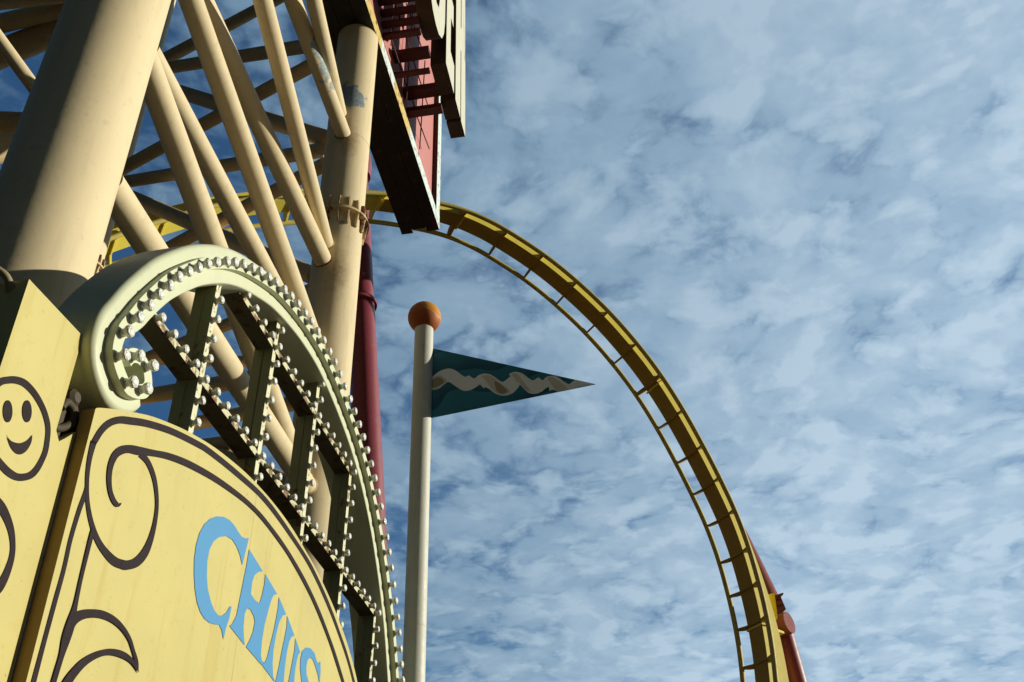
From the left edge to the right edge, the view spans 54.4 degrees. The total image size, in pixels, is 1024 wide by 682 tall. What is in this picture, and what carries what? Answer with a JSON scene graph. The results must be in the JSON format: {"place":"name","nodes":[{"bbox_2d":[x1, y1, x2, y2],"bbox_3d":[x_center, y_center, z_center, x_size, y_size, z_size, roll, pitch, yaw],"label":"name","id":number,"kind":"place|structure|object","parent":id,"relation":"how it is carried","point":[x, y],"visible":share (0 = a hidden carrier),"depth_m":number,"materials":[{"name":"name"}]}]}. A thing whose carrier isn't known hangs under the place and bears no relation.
{"place":"outdoors","nodes":[
{"label":"outdoors","id":0,"kind":"place"},
{"bbox_2d":[0,0,377,581],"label":"steel tower","id":1,"kind":"structure","parent":0,"point":[96,87],"depth_m":14.40,"materials":[{"name":"metal"}]},
{"bbox_2d":[322,0,464,234],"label":"overhead sign","id":2,"kind":"object","parent":1,"relation":"attached to","point":[419,88],"visible":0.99,"depth_m":25.55,"materials":[{"name":"metal"}]},
{"bbox_2d":[0,0,1023,681],"label":"sky","id":3,"kind":"structure","parent":0,"point":[807,215],"materials":[{"name":"blue"}]},
{"label":"ground","id":4,"kind":"structure","parent":0,"visible":0},
{"bbox_2d":[0,279,81,681],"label":"smiley panel","id":5,"kind":"object","parent":4,"relation":"on","point":[40,338],"visible":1,"depth_m":5.08,"materials":[{"name":"yellow paint"}]},
{"bbox_2d":[0,267,13,293],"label":"cable","id":6,"kind":"object","parent":5,"relation":"attached to","point":[7,278],"visible":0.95,"depth_m":5.23,"materials":[{"name":"grey metal"}]},
{"bbox_2d":[56,398,77,431],"bbox_3d":[-2.460,0.424,5.469,0.044,0.242,0.183,-8,-36,8],"label":"cable","id":7,"kind":"object","parent":5,"relation":"attached to","point":[70,422],"visible":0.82,"depth_m":5.50,"materials":[{"name":"metal"}]},
{"bbox_2d":[57,389,80,452],"bbox_3d":[-2.545,0.466,5.513,0.250,0.410,0.230,-8,-36,8],"label":"clamp bracket","id":8,"kind":"object","parent":5,"relation":"attached to","point":[74,395],"visible":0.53,"depth_m":5.54,"materials":[{"name":"metal"}]},
{"bbox_2d":[10,408,356,681],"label":"lettered panel","id":9,"kind":"object","parent":4,"relation":"on","point":[173,553],"visible":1,"depth_m":6.14,"materials":[{"name":"yellow paint"}]},
{"bbox_2d":[58,244,404,681],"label":"bulb arch","id":10,"kind":"structure","parent":9,"relation":"attached to","point":[107,311],"depth_m":8.22,"materials":[{"name":"white paint"}]},
{"bbox_2d":[350,153,387,563],"bbox_3d":[-4.216,4.637,29.020,3.972,29.797,1.258,-13,-37,15],"label":"track support","id":11,"kind":"object","parent":4,"relation":"on","point":[364,388],"visible":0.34,"depth_m":31.41,"materials":[{"name":"red paint"}]},
{"bbox_2d":[402,301,440,681],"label":"flagpole","id":12,"kind":"object","parent":4,"relation":"on","point":[424,319],"visible":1,"depth_m":12.41,"materials":[{"name":"white metal"}]},
{"bbox_2d":[431,348,594,417],"bbox_3d":[0.011,0.523,13.520,2.224,1.134,0.021,-2,-36,0],"label":"pennant","id":13,"kind":"object","parent":12,"relation":"attached to","point":[461,383],"visible":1,"depth_m":13.47,"materials":[{"name":"teal fabric"}]},
{"bbox_2d":[744,527,806,681],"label":"track support","id":14,"kind":"object","parent":4,"relation":"on","point":[793,661],"visible":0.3,"depth_m":32.77,"materials":[{"name":"red paint"}]},
{"bbox_2d":[105,189,788,681],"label":"coaster track","id":15,"kind":"structure","parent":14,"relation":"on","point":[763,631],"depth_m":34.57,"materials":[{"name":"metal"}]}
]}

